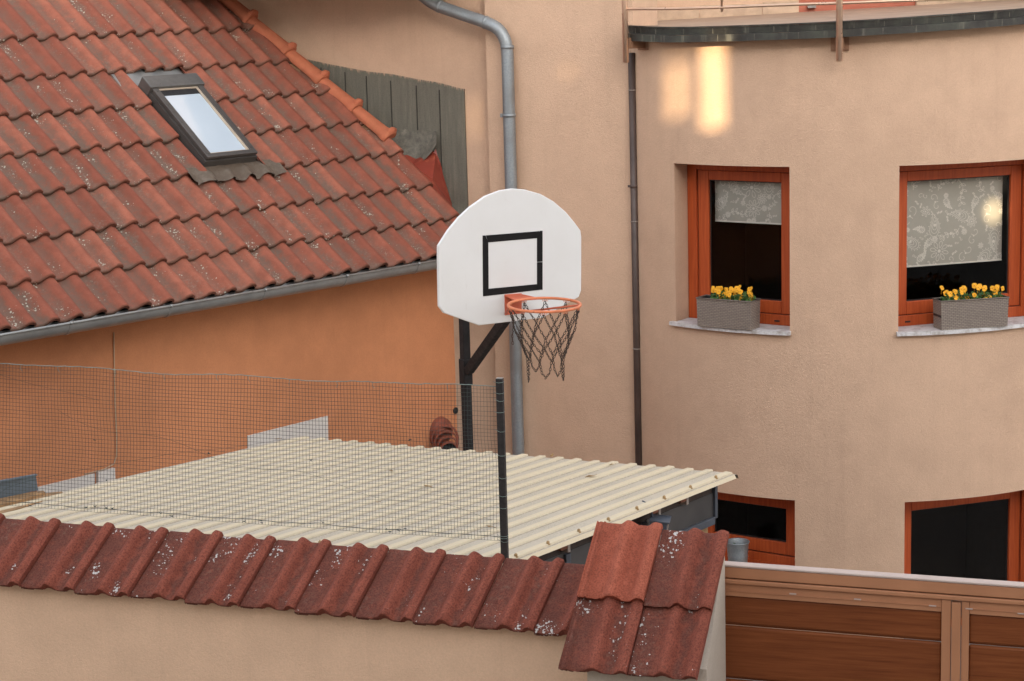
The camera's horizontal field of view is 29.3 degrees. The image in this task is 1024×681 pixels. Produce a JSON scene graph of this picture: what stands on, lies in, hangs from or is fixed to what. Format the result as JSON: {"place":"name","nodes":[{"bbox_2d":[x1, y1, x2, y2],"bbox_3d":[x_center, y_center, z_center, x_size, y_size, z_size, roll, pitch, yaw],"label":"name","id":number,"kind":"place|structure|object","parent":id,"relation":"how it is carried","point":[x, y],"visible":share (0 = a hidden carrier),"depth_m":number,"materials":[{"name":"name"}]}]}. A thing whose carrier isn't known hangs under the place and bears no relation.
{"place":"outdoors","nodes":[
{"label":"outdoors","id":0,"kind":"place"},
{"bbox_2d":[558,520,729,680],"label":"gate pillar","id":1,"kind":"structure","parent":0,"point":[650,604],"depth_m":9.52,"materials":[{"name":"tile"}]},
{"bbox_2d":[725,561,1023,680],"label":"sliding gate","id":2,"kind":"structure","parent":1,"relation":"attached to","point":[858,603],"depth_m":9.66,"materials":[{"name":"brown wood"}]},
{"bbox_2d":[730,601,1018,680],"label":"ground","id":3,"kind":"structure","parent":0,"point":[925,640],"depth_m":16.07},
{"bbox_2d":[0,0,459,492],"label":"orange house","id":4,"kind":"structure","parent":3,"relation":"on","point":[230,187],"depth_m":15.72,"materials":[{"name":"tile"}]},
{"bbox_2d":[0,513,586,680],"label":"garden wall","id":5,"kind":"structure","parent":3,"relation":"on","point":[85,600],"depth_m":10.22,"materials":[{"name":"concrete"}]},
{"bbox_2d":[0,363,508,562],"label":"wire fence","id":6,"kind":"object","parent":5,"relation":"on","point":[502,454],"visible":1,"depth_m":10.49,"materials":[{"name":"grey metal"}]},
{"bbox_2d":[0,436,738,563],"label":"shed","id":7,"kind":"structure","parent":3,"relation":"on","point":[558,507],"depth_m":11.65,"materials":[{"name":"metal"}]},
{"bbox_2d":[0,490,44,506],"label":"timber board","id":8,"kind":"object","parent":7,"relation":"on","point":[16,499],"visible":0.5,"depth_m":11.81,"materials":[{"name":"brown wood"}]},
{"bbox_2d":[0,474,37,497],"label":"tin sheet","id":9,"kind":"object","parent":8,"relation":"on","point":[14,490],"visible":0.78,"depth_m":11.85,"materials":[{"name":"grey metal"}]},
{"bbox_2d":[0,491,62,512],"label":"timber board","id":10,"kind":"object","parent":7,"relation":"on","point":[20,507],"visible":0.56,"depth_m":11.72,"materials":[{"name":"brown wood"}]},
{"bbox_2d":[437,188,581,450],"bbox_3d":[0.033,1.075,12.834,0.928,4.168,1.301,-2,10,0],"label":"basketball hoop","id":11,"kind":"object","parent":3,"relation":"on","point":[505,257],"visible":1,"depth_m":12.44,"materials":[{"name":"white plastic"}]},
{"bbox_2d":[238,0,1023,638],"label":"beige house","id":12,"kind":"structure","parent":3,"relation":"on","point":[836,186],"depth_m":16.20,"materials":[{"name":"paint"}]},
{"bbox_2d":[696,294,760,329],"bbox_3d":[1.783,-0.233,16.119,0.513,0.241,0.180,5,12,34],"label":"flower box","id":13,"kind":"object","parent":12,"relation":"on","point":[730,314],"visible":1,"depth_m":16.03,"materials":[{"name":"grey wicker"}]},
{"bbox_2d":[710,286,732,299],"bbox_3d":[1.737,-0.381,16.120,0.204,0.141,0.183,4,12,30],"label":"pansy plant","id":14,"kind":"object","parent":13,"relation":"on","point":[718,292],"visible":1,"depth_m":16.08,"materials":[{"name":"yellow plant"}]},
{"bbox_2d":[727,285,755,303],"bbox_3d":[1.887,-0.368,16.017,0.224,0.158,0.189,6,13,36],"label":"pansy plant","id":15,"kind":"object","parent":13,"relation":"on","point":[747,296],"visible":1,"depth_m":16.00,"materials":[{"name":"yellow plant"}]},
{"bbox_2d":[669,164,790,335],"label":"window","id":16,"kind":"structure","parent":12,"relation":"in","point":[739,216],"depth_m":16.43,"materials":[{"name":"red paint"}]},
{"bbox_2d":[727,538,749,561],"bbox_3d":[1.902,1.836,16.479,0.204,0.307,0.204,-2,10,0],"label":"zinc bucket","id":17,"kind":"object","parent":12,"relation":"on","point":[737,551],"visible":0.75,"depth_m":16.40,"materials":[{"name":"metal"}]},
{"bbox_2d":[708,492,794,565],"bbox_3d":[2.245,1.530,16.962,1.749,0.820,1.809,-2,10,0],"label":"window","id":18,"kind":"structure","parent":12,"relation":"in","point":[768,524],"depth_m":16.80,"materials":[{"name":"black glass"}]},
{"bbox_2d":[799,0,914,29],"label":"terrace door","id":19,"kind":"structure","parent":12,"relation":"in","point":[810,8],"depth_m":19.37,"materials":[{"name":"brown wood"}]},
{"bbox_2d":[896,159,1023,335],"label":"window","id":20,"kind":"structure","parent":12,"relation":"in","point":[962,224],"depth_m":16.08,"materials":[{"name":"red paint"}]},
{"bbox_2d":[904,490,1023,618],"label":"window","id":21,"kind":"structure","parent":12,"relation":"in","point":[982,537],"depth_m":17.51,"materials":[{"name":"black glass"}]},
{"bbox_2d":[932,294,1009,329],"bbox_3d":[3.706,-0.230,15.803,0.588,0.241,0.180,-4,10,-11],"label":"flower box","id":22,"kind":"object","parent":12,"relation":"on","point":[969,313],"visible":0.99,"depth_m":15.73,"materials":[{"name":"grey wicker"}]},
{"bbox_2d":[940,286,973,300],"bbox_3d":[3.576,-0.359,15.752,0.248,0.162,0.191,-4,10,-13],"label":"pansy plant","id":23,"kind":"object","parent":22,"relation":"on","point":[953,295],"visible":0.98,"depth_m":15.73,"materials":[{"name":"yellow plant"}]},
{"bbox_2d":[969,283,1004,298],"bbox_3d":[3.842,-0.381,15.808,0.301,0.177,0.191,-4,10,-12],"label":"pansy plant","id":24,"kind":"object","parent":22,"relation":"on","point":[994,292],"visible":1,"depth_m":15.76,"materials":[{"name":"yellow plant"}]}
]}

